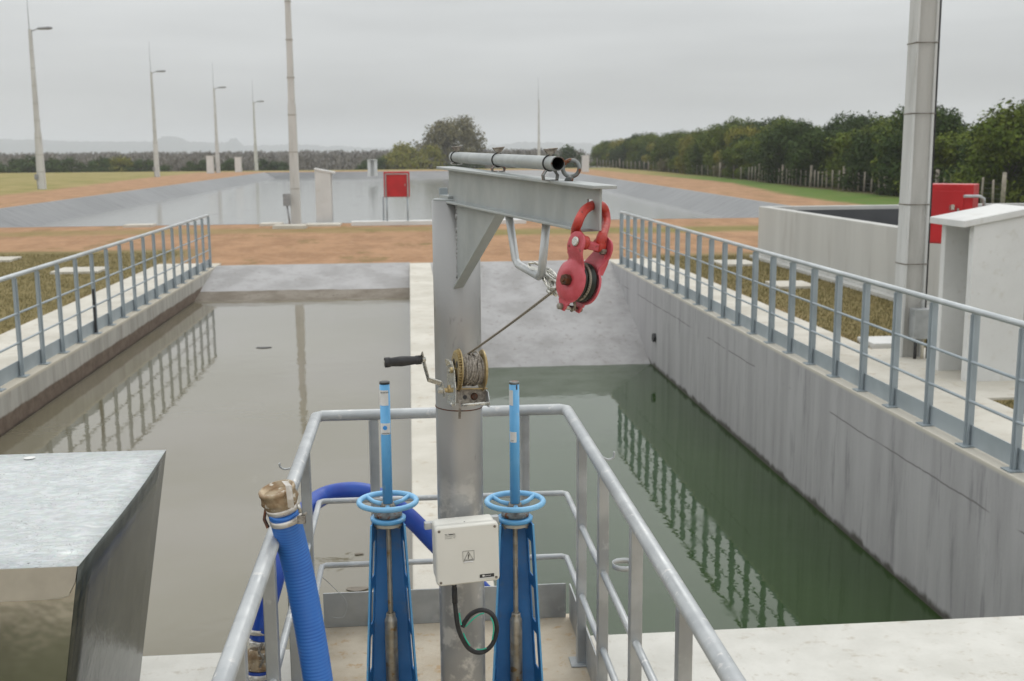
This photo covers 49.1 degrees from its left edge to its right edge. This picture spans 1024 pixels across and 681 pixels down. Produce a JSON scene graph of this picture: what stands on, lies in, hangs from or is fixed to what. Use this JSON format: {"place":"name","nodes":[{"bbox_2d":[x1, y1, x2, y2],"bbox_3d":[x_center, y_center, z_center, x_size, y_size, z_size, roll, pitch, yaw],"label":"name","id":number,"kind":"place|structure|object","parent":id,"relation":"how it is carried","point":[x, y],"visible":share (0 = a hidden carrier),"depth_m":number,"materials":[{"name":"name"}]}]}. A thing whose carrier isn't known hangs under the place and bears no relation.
{"place":"outdoors","nodes":[
{"label":"outdoors","id":0,"kind":"place"},
{"bbox_2d":[0,450,165,680],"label":"sheet metal hood","id":1,"kind":"object","parent":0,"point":[78,532],"visible":1,"depth_m":3.62,"materials":[{"name":"metal"}]},
{"bbox_2d":[0,136,303,154],"bbox_3d":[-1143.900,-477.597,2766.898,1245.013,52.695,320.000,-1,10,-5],"label":"hills","id":2,"kind":"structure","parent":0,"point":[166,144],"depth_m":2721.20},
{"bbox_2d":[0,298,412,655],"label":"brown basin water","id":3,"kind":"structure","parent":0,"point":[215,403],"depth_m":11.01,"materials":[{"name":"liquid"}]},
{"bbox_2d":[195,262,409,301],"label":"basin slope","id":4,"kind":"structure","parent":0,"point":[278,282],"depth_m":21.61,"materials":[{"name":"concrete"}]},
{"bbox_2d":[29,176,722,226],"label":"pond water","id":5,"kind":"structure","parent":0,"point":[357,199],"depth_m":63.57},
{"bbox_2d":[248,141,595,153],"bbox_3d":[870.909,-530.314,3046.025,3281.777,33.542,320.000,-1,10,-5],"label":"hills","id":6,"kind":"structure","parent":0,"point":[586,147],"depth_m":2903.07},
{"bbox_2d":[0,251,1013,408],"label":"grass","id":7,"kind":"structure","parent":0,"point":[749,271],"depth_m":19.15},
{"bbox_2d":[0,153,1016,407],"bbox_3d":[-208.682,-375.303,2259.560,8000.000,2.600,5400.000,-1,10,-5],"label":"ground","id":8,"kind":"structure","parent":0,"point":[310,245],"depth_m":30.77,"materials":[{"name":"soil"}]},
{"bbox_2d":[0,160,26,172],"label":"bush","id":9,"kind":"object","parent":8,"relation":"on","point":[13,169],"visible":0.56,"depth_m":157.40,"materials":[{"name":"green plant"}]},
{"bbox_2d":[5,157,45,172],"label":"bush","id":10,"kind":"object","parent":8,"relation":"on","point":[17,161],"visible":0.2,"depth_m":159.12,"materials":[{"name":"green plant"}]},
{"bbox_2d":[27,4,51,188],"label":"lamp post","id":11,"kind":"object","parent":8,"relation":"on","point":[40,177],"visible":1,"depth_m":75.95,"materials":[{"name":"concrete"}]},
{"bbox_2d":[21,154,71,172],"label":"bush","id":12,"kind":"object","parent":8,"relation":"on","point":[31,162],"visible":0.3,"depth_m":159.57,"materials":[{"name":"green plant"}]},
{"bbox_2d":[45,157,77,172],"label":"bush","id":13,"kind":"object","parent":8,"relation":"on","point":[56,168],"visible":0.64,"depth_m":157.62,"materials":[{"name":"green plant"}]},
{"bbox_2d":[50,267,109,273],"bbox_3d":[-8.575,-1.379,22.249,0.900,0.080,0.900,-1,10,-5],"label":"concrete pad","id":14,"kind":"object","parent":8,"relation":"on","point":[69,270],"visible":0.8,"depth_m":22.00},
{"bbox_2d":[0,263,199,369],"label":"walkway","id":15,"kind":"structure","parent":8,"relation":"on","point":[8,357],"depth_m":15.87,"materials":[{"name":"concrete"}]},
{"bbox_2d":[85,159,118,171],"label":"bush","id":16,"kind":"object","parent":8,"relation":"on","point":[101,168],"visible":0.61,"depth_m":159.03,"materials":[{"name":"green plant"}]},
{"bbox_2d":[0,263,220,436],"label":"retaining wall","id":17,"kind":"structure","parent":8,"relation":"on","point":[38,388],"depth_m":13.58,"materials":[{"name":"concrete"}]},
{"bbox_2d":[0,214,213,391],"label":"handrail","id":18,"kind":"object","parent":17,"relation":"on","point":[20,367],"visible":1,"depth_m":14.25,"materials":[{"name":"metal"}]},
{"bbox_2d":[97,155,144,171],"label":"bush","id":19,"kind":"object","parent":8,"relation":"on","point":[120,161],"visible":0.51,"depth_m":160.05,"materials":[{"name":"green plant"}]},
{"bbox_2d":[116,158,146,171],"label":"bush","id":20,"kind":"object","parent":8,"relation":"on","point":[134,166],"visible":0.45,"depth_m":160.38,"materials":[{"name":"green plant"}]},
{"bbox_2d":[136,159,172,171],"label":"bush","id":21,"kind":"object","parent":8,"relation":"on","point":[149,163],"visible":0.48,"depth_m":159.58,"materials":[{"name":"green plant"}]},
{"bbox_2d":[149,51,165,176],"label":"lamp post","id":22,"kind":"object","parent":8,"relation":"on","point":[156,168],"visible":0.99,"depth_m":115.37,"materials":[{"name":"concrete"}]},
{"bbox_2d":[180,159,206,170],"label":"bush","id":23,"kind":"object","parent":8,"relation":"on","point":[200,166],"visible":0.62,"depth_m":159.63,"materials":[{"name":"green plant"}]},
{"bbox_2d":[206,156,214,172],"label":"meter pillar","id":24,"kind":"structure","parent":8,"relation":"on","point":[210,163],"depth_m":135.16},
{"bbox_2d":[212,66,225,172],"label":"lamp post","id":25,"kind":"object","parent":8,"relation":"on","point":[217,165],"visible":0.98,"depth_m":137.01,"materials":[{"name":"concrete"}]},
{"bbox_2d":[214,158,243,170],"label":"bush","id":26,"kind":"object","parent":8,"relation":"on","point":[227,165],"visible":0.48,"depth_m":159.79,"materials":[{"name":"green plant"}]},
{"bbox_2d":[252,88,263,170],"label":"lamp post","id":27,"kind":"object","parent":8,"relation":"on","point":[255,164],"visible":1,"depth_m":156.74,"materials":[{"name":"concrete"}]},
{"bbox_2d":[258,157,286,170],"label":"bush","id":28,"kind":"object","parent":8,"relation":"on","point":[265,166],"visible":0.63,"depth_m":164.86,"materials":[{"name":"green plant"}]},
{"bbox_2d":[272,224,307,228],"bbox_3d":[-6.889,-3.530,34.796,1.000,0.130,0.800,-1,10,-5],"label":"concrete pad","id":29,"kind":"object","parent":8,"relation":"on","point":[290,226],"visible":0.88,"depth_m":34.43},
{"bbox_2d":[283,0,301,223],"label":"lamp post","id":30,"kind":"object","parent":8,"relation":"on","point":[292,198],"visible":0.92,"depth_m":35.28,"materials":[{"name":"concrete"}]},
{"bbox_2d":[0,147,600,171],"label":"brushwood","id":31,"kind":"object","parent":8,"relation":"on","point":[329,160],"visible":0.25,"depth_m":190.49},
{"bbox_2d":[355,156,386,169],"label":"bush","id":32,"kind":"object","parent":8,"relation":"on","point":[364,166],"visible":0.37,"depth_m":167.68,"materials":[{"name":"green plant"}]},
{"bbox_2d":[0,170,789,227],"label":"pond bank liner","id":33,"kind":"object","parent":8,"relation":"on","point":[723,206],"visible":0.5,"depth_m":64.97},
{"bbox_2d":[314,168,334,222],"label":"meter pillar","id":34,"kind":"structure","parent":33,"relation":"on","point":[324,195],"depth_m":37.00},
{"bbox_2d":[367,159,377,175],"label":"meter pillar","id":35,"kind":"structure","parent":33,"relation":"on","point":[372,166],"depth_m":111.40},
{"bbox_2d":[382,171,409,220],"bbox_3d":[-3.709,-4.549,35.820,0.886,1.690,0.345,-1,10,-5],"label":"fire cabinet","id":36,"kind":"object","parent":8,"relation":"on","point":[396,184],"visible":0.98,"depth_m":35.62,"materials":[{"name":"metal"}]},
{"bbox_2d":[382,141,431,169],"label":"bush","id":37,"kind":"object","parent":8,"relation":"on","point":[396,157],"visible":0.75,"depth_m":169.42,"materials":[{"name":"green plant"}]},
{"bbox_2d":[417,143,446,168],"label":"bush","id":38,"kind":"object","parent":8,"relation":"on","point":[435,153],"visible":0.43,"depth_m":174.37,"materials":[{"name":"green plant"}]},
{"bbox_2d":[351,219,525,225],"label":"concrete kerb","id":39,"kind":"structure","parent":8,"relation":"on","point":[401,222],"depth_m":35.77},
{"bbox_2d":[410,114,489,163],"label":"lone tree","id":40,"kind":"object","parent":8,"relation":"on","point":[464,134],"visible":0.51,"depth_m":181.24,"materials":[{"name":"green plant"}]},
{"bbox_2d":[325,614,595,680],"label":"platform","id":41,"kind":"structure","parent":8,"relation":"on","point":[347,647],"depth_m":5.09,"materials":[{"name":"concrete"}]},
{"bbox_2d":[356,381,418,680],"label":"valve pedestal","id":42,"kind":"object","parent":41,"relation":"on","point":[390,627],"visible":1,"depth_m":4.45,"materials":[{"name":"blue metal"}]},
{"bbox_2d":[211,404,745,680],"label":"guardrail","id":43,"kind":"object","parent":41,"relation":"on","point":[345,609],"visible":0.81,"depth_m":4.33,"materials":[{"name":"metal"}]},
{"bbox_2d":[258,479,332,680],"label":"suction hose","id":44,"kind":"object","parent":43,"relation":"attached to","point":[281,506],"visible":1,"depth_m":3.50,"materials":[{"name":"blue plastic"}]},
{"bbox_2d":[247,482,489,680],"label":"discharge hose","id":45,"kind":"object","parent":43,"relation":"attached to","point":[414,521],"visible":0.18,"depth_m":5.30,"materials":[{"name":"blue plastic"}]},
{"bbox_2d":[484,380,545,680],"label":"valve pedestal","id":46,"kind":"object","parent":41,"relation":"on","point":[514,657],"visible":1,"depth_m":4.50,"materials":[{"name":"blue metal"}]},
{"bbox_2d":[432,158,616,680],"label":"davit hoist","id":47,"kind":"object","parent":41,"relation":"on","point":[472,209],"visible":0.85,"depth_m":3.98,"materials":[{"name":"paint"}]},
{"bbox_2d":[384,348,489,418],"bbox_3d":[-0.267,0.136,3.959,0.358,0.271,0.454,-1,10,-5],"label":"hand winch","id":48,"kind":"object","parent":47,"relation":"attached to","point":[468,369],"visible":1,"depth_m":3.84,"materials":[{"name":"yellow metal"}]},
{"bbox_2d":[467,263,591,353],"bbox_3d":[0.011,-0.072,3.366,0.037,0.412,1.046,-4,10,-20],"label":"wire rope","id":49,"kind":"object","parent":48,"relation":"attached to","point":[537,303],"visible":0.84,"depth_m":3.15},
{"bbox_2d":[424,514,499,585],"bbox_3d":[-0.170,0.753,4.010,0.271,0.236,0.127,-3,10,-12],"label":"junction box","id":50,"kind":"object","parent":47,"relation":"attached to","point":[465,549],"visible":1,"depth_m":3.95,"materials":[{"name":"white plastic"}]},
{"bbox_2d":[452,585,498,654],"bbox_3d":[-0.136,1.017,4.094,0.176,0.288,0.050,-4,10,-19],"label":"cable loop","id":51,"kind":"object","parent":50,"relation":"hanging from","point":[463,639],"visible":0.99,"depth_m":4.09,"materials":[{"name":"black rubber"}]},
{"bbox_2d":[491,147,505,171],"bbox_3d":[-0.044,-0.583,3.601,0.047,0.081,0.022,-3,10,-15],"label":"pipe clamp","id":52,"kind":"object","parent":47,"relation":"attached to","point":[497,150],"visible":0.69,"depth_m":3.59,"materials":[{"name":"grey metal"}]},
{"bbox_2d":[449,152,564,170],"bbox_3d":[-0.049,-0.584,3.617,0.039,0.053,1.287,-3,10,-15],"label":"steel pipe","id":53,"kind":"object","parent":47,"relation":"attached to","point":[554,163],"visible":0.94,"depth_m":3.39,"materials":[{"name":"metal"}]},
{"bbox_2d":[528,261,558,296],"bbox_3d":[0.117,-0.172,3.197,0.061,0.088,0.275,-4,10,-19],"label":"rope tackle","id":54,"kind":"object","parent":47,"relation":"hanging from","point":[550,283],"visible":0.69,"depth_m":3.23,"materials":[{"name":"metal"}]},
{"bbox_2d":[541,148,558,180],"bbox_3d":[0.105,-0.484,3.074,0.047,0.090,0.022,-3,10,-15],"label":"pipe clamp","id":55,"kind":"object","parent":47,"relation":"attached to","point":[549,151],"visible":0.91,"depth_m":3.07,"materials":[{"name":"grey metal"}]},
{"bbox_2d":[571,200,610,252],"bbox_3d":[0.222,-0.297,2.914,0.082,0.135,0.178,7,12,39],"label":"shackle","id":56,"kind":"object","parent":47,"relation":"attached to","point":[581,215],"visible":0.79,"depth_m":2.88,"materials":[{"name":"red paint"}]},
{"bbox_2d":[556,231,612,312],"bbox_3d":[0.181,-0.177,2.904,0.133,0.217,0.118,-7,12,-35],"label":"snatch block","id":57,"kind":"object","parent":56,"relation":"hanging from","point":[572,280],"depth_m":2.88,"materials":[{"name":"pink paint"}]},
{"bbox_2d":[445,161,484,168],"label":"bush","id":58,"kind":"object","parent":8,"relation":"on","point":[466,165],"visible":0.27,"depth_m":173.15,"materials":[{"name":"green plant"}]},
{"bbox_2d":[546,144,583,167],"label":"bush","id":59,"kind":"object","parent":8,"relation":"on","point":[567,152],"visible":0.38,"depth_m":165.86,"materials":[{"name":"green plant"}]},
{"bbox_2d":[140,616,1023,680],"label":"wall top","id":60,"kind":"structure","parent":8,"relation":"on","point":[979,649],"depth_m":5.06,"materials":[{"name":"white concrete"}]},
{"bbox_2d":[580,155,588,171],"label":"meter pillar","id":61,"kind":"structure","parent":8,"relation":"on","point":[585,164],"depth_m":124.79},
{"bbox_2d":[589,140,606,167],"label":"scrub tree","id":62,"kind":"object","parent":8,"relation":"on","point":[594,158],"visible":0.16,"depth_m":175.43,"materials":[{"name":"green plant"}]},
{"bbox_2d":[593,142,612,167],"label":"scrub tree","id":63,"kind":"object","parent":8,"relation":"on","point":[602,151],"visible":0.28,"depth_m":166.11,"materials":[{"name":"green plant"}]},
{"bbox_2d":[606,143,620,167],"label":"scrub tree","id":64,"kind":"object","parent":8,"relation":"on","point":[612,158],"visible":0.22,"depth_m":158.33,"materials":[{"name":"green plant"}]},
{"bbox_2d":[613,136,645,167],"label":"scrub tree","id":65,"kind":"object","parent":8,"relation":"on","point":[622,152],"visible":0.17,"depth_m":150.15,"materials":[{"name":"green plant"}]},
{"bbox_2d":[624,134,654,168],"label":"scrub tree","id":66,"kind":"object","parent":8,"relation":"on","point":[634,146],"visible":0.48,"depth_m":145.83,"materials":[{"name":"green plant"}]},
{"bbox_2d":[634,141,654,168],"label":"scrub tree","id":67,"kind":"object","parent":8,"relation":"on","point":[643,151],"visible":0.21,"depth_m":141.93,"materials":[{"name":"green plant"}]},
{"bbox_2d":[646,129,685,170],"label":"scrub tree","id":68,"kind":"object","parent":8,"relation":"on","point":[662,144],"visible":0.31,"depth_m":126.34,"materials":[{"name":"green plant"}]},
{"bbox_2d":[666,139,685,171],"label":"scrub tree","id":69,"kind":"object","parent":8,"relation":"on","point":[672,166],"visible":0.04,"depth_m":116.02,"materials":[{"name":"green plant"}]},
{"bbox_2d":[673,129,706,173],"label":"scrub tree","id":70,"kind":"object","parent":8,"relation":"on","point":[688,142],"visible":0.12,"depth_m":112.38,"materials":[{"name":"green plant"}]},
{"bbox_2d":[682,128,710,173],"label":"scrub tree","id":71,"kind":"object","parent":8,"relation":"on","point":[688,150],"visible":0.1,"depth_m":108.86,"materials":[{"name":"green plant"}]},
{"bbox_2d":[687,133,711,174],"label":"scrub tree","id":72,"kind":"object","parent":8,"relation":"on","point":[698,157],"visible":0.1,"depth_m":104.95,"materials":[{"name":"green plant"}]},
{"bbox_2d":[696,123,736,175],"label":"scrub tree","id":73,"kind":"object","parent":8,"relation":"on","point":[715,142],"visible":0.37,"depth_m":100.52,"materials":[{"name":"green plant"}]},
{"bbox_2d":[714,259,751,266],"bbox_3d":[4.515,-1.559,22.720,0.720,0.080,0.900,-1,10,-5],"label":"concrete pad","id":74,"kind":"object","parent":8,"relation":"on","point":[731,263],"visible":0.34,"depth_m":22.54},
{"bbox_2d":[713,123,761,165],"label":"scrub tree","id":75,"kind":"object","parent":8,"relation":"on","point":[748,131],"visible":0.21,"depth_m":97.39,"materials":[{"name":"green plant"}]},
{"bbox_2d":[718,137,757,178],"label":"scrub tree","id":76,"kind":"object","parent":8,"relation":"on","point":[733,156],"visible":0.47,"depth_m":90.17,"materials":[{"name":"green plant"}]},
{"bbox_2d":[720,131,764,175],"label":"scrub tree","id":77,"kind":"object","parent":8,"relation":"on","point":[741,138],"visible":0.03,"depth_m":94.65,"materials":[{"name":"green plant"}]},
{"bbox_2d":[723,115,762,129],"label":"scrub tree","id":78,"kind":"object","parent":8,"relation":"on","point":[736,121],"visible":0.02,"depth_m":118.08,"materials":[{"name":"green plant"}]},
{"bbox_2d":[741,134,763,179],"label":"scrub tree","id":79,"kind":"object","parent":8,"relation":"on","point":[753,161],"visible":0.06,"depth_m":87.79,"materials":[{"name":"green plant"}]},
{"bbox_2d":[744,124,811,181],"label":"scrub tree","id":80,"kind":"object","parent":8,"relation":"on","point":[756,153],"visible":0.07,"depth_m":81.11,"materials":[{"name":"green plant"}]},
{"bbox_2d":[750,118,808,179],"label":"scrub tree","id":81,"kind":"object","parent":8,"relation":"on","point":[758,140],"visible":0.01,"depth_m":84.21,"materials":[{"name":"green plant"}]},
{"bbox_2d":[756,118,817,183],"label":"scrub tree","id":82,"kind":"object","parent":8,"relation":"on","point":[787,132],"visible":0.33,"depth_m":77.10,"materials":[{"name":"green plant"}]},
{"bbox_2d":[765,280,810,288],"bbox_3d":[4.730,-0.931,18.980,0.650,0.080,0.800,-1,10,-5],"label":"concrete pad","id":83,"kind":"object","parent":8,"relation":"on","point":[800,284],"visible":0.54,"depth_m":18.79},
{"bbox_2d":[597,158,1006,203],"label":"wire fence","id":84,"kind":"object","parent":8,"relation":"on","point":[1003,187],"visible":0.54,"depth_m":68.89,"materials":[{"name":"grey wood"}]},
{"bbox_2d":[783,125,848,186],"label":"scrub tree","id":85,"kind":"object","parent":8,"relation":"on","point":[809,150],"visible":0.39,"depth_m":70.34,"materials":[{"name":"green plant"}]},
{"bbox_2d":[609,259,1023,618],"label":"retaining wall","id":86,"kind":"structure","parent":8,"relation":"on","point":[932,517],"depth_m":10.41,"materials":[{"name":"concrete"}]},
{"bbox_2d":[617,211,1023,472],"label":"handrail","id":87,"kind":"object","parent":86,"relation":"on","point":[967,432],"visible":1,"depth_m":10.87,"materials":[{"name":"metal"}]},
{"bbox_2d":[630,258,1023,449],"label":"walkway","id":88,"kind":"structure","parent":8,"relation":"on","point":[987,394],"depth_m":11.33,"materials":[{"name":"concrete"}]},
{"bbox_2d":[894,0,941,358],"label":"concrete pole","id":89,"kind":"object","parent":88,"relation":"on","point":[916,188],"visible":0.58,"depth_m":11.99,"materials":[{"name":"concrete"}]},
{"bbox_2d":[815,110,876,132],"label":"scrub tree","id":90,"kind":"object","parent":8,"relation":"on","point":[836,123],"visible":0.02,"depth_m":84.84,"materials":[{"name":"green plant"}]},
{"bbox_2d":[819,123,893,187],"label":"scrub tree","id":91,"kind":"object","parent":8,"relation":"on","point":[835,143],"visible":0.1,"depth_m":67.67,"materials":[{"name":"green plant"}]},
{"bbox_2d":[833,124,882,188],"bbox_3d":[20.897,-10.499,64.886,4.521,4.122,4.668,5,11,31],"label":"scrub tree","id":92,"kind":"object","parent":8,"relation":"on","point":[845,142],"visible":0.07,"depth_m":64.91,"materials":[{"name":"green plant"}]},
{"bbox_2d":[834,112,886,132],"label":"scrub tree","id":93,"kind":"object","parent":8,"relation":"on","point":[859,122],"visible":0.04,"depth_m":79.15,"materials":[{"name":"green plant"}]},
{"bbox_2d":[836,127,893,191],"bbox_3d":[20.379,-9.879,61.898,4.641,3.839,5.104,3,10,18],"label":"scrub tree","id":94,"kind":"object","parent":8,"relation":"on","point":[860,156],"visible":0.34,"depth_m":61.23,"materials":[{"name":"green plant"}]},
{"bbox_2d":[857,336,891,348],"bbox_3d":[4.455,0.031,13.195,0.600,0.090,0.500,-1,10,-5],"label":"concrete pad","id":95,"kind":"object","parent":8,"relation":"on","point":[879,342],"visible":0.28,"depth_m":13.04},
{"bbox_2d":[750,203,1023,320],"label":"concrete tank","id":96,"kind":"object","parent":8,"relation":"on","point":[859,240],"visible":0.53,"depth_m":20.01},
{"bbox_2d":[868,107,964,195],"bbox_3d":[20.244,-9.229,55.362,5.072,4.902,5.577,4,10,23],"label":"scrub tree","id":97,"kind":"object","parent":8,"relation":"on","point":[891,147],"visible":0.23,"depth_m":54.89,"materials":[{"name":"green plant"}]},
{"bbox_2d":[870,110,964,183],"bbox_3d":[21.114,-9.720,58.330,5.235,4.876,4.860,-1,10,-5],"label":"scrub tree","id":98,"kind":"object","parent":8,"relation":"on","point":[881,142],"visible":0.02,"depth_m":58.83,"materials":[{"name":"green plant"}]},
{"bbox_2d":[881,101,977,132],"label":"scrub tree","id":99,"kind":"object","parent":8,"relation":"on","point":[940,112],"visible":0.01,"depth_m":67.30,"materials":[{"name":"green plant"}]},
{"bbox_2d":[891,126,976,196],"bbox_3d":[21.183,-8.300,52.877,5.201,3.691,5.704,-5,10,-24],"label":"scrub tree","id":100,"kind":"object","parent":8,"relation":"on","point":[945,149],"visible":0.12,"depth_m":51.96,"materials":[{"name":"green plant"}]},
{"bbox_2d":[930,183,985,243],"bbox_3d":[5.143,-0.928,13.375,0.899,1.870,0.471,6,11,32],"label":"fire cabinet","id":101,"kind":"object","parent":8,"relation":"on","point":[950,197],"visible":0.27,"depth_m":13.13,"materials":[{"name":"metal"}]},
{"bbox_2d":[934,120,1021,200],"bbox_3d":[21.540,-7.900,49.529,4.946,4.064,5.440,9,13,43],"label":"scrub tree","id":102,"kind":"object","parent":8,"relation":"on","point":[961,153],"visible":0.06,"depth_m":49.72,"materials":[{"name":"green plant"}]},
{"bbox_2d":[944,97,1023,202],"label":"scrub tree","id":103,"kind":"object","parent":8,"relation":"on","point":[1000,135],"visible":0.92,"depth_m":46.06,"materials":[{"name":"green plant"}]},
{"bbox_2d":[0,0,1023,148],"label":"sky","id":104,"kind":"structure","parent":0,"point":[368,73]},
{"bbox_2d":[430,260,649,367],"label":"basin slope","id":105,"kind":"structure","parent":0,"point":[601,329],"depth_m":20.72,"materials":[{"name":"concrete"}]},
{"bbox_2d":[482,364,942,635],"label":"green basin water","id":106,"kind":"structure","parent":0,"point":[745,537],"depth_m":11.48,"materials":[{"name":"liquid"}]},
{"bbox_2d":[930,204,1023,381],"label":"meter pillar","id":107,"kind":"structure","parent":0,"point":[982,259],"depth_m":10.92,"materials":[{"name":"concrete"}]},
{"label":"basin floor","id":108,"kind":"structure","parent":0,"visible":0},
{"bbox_2d":[410,263,493,588],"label":"dividing wall","id":109,"kind":"structure","parent":108,"relation":"on","point":[423,456],"depth_m":9.60,"materials":[{"name":"concrete"}]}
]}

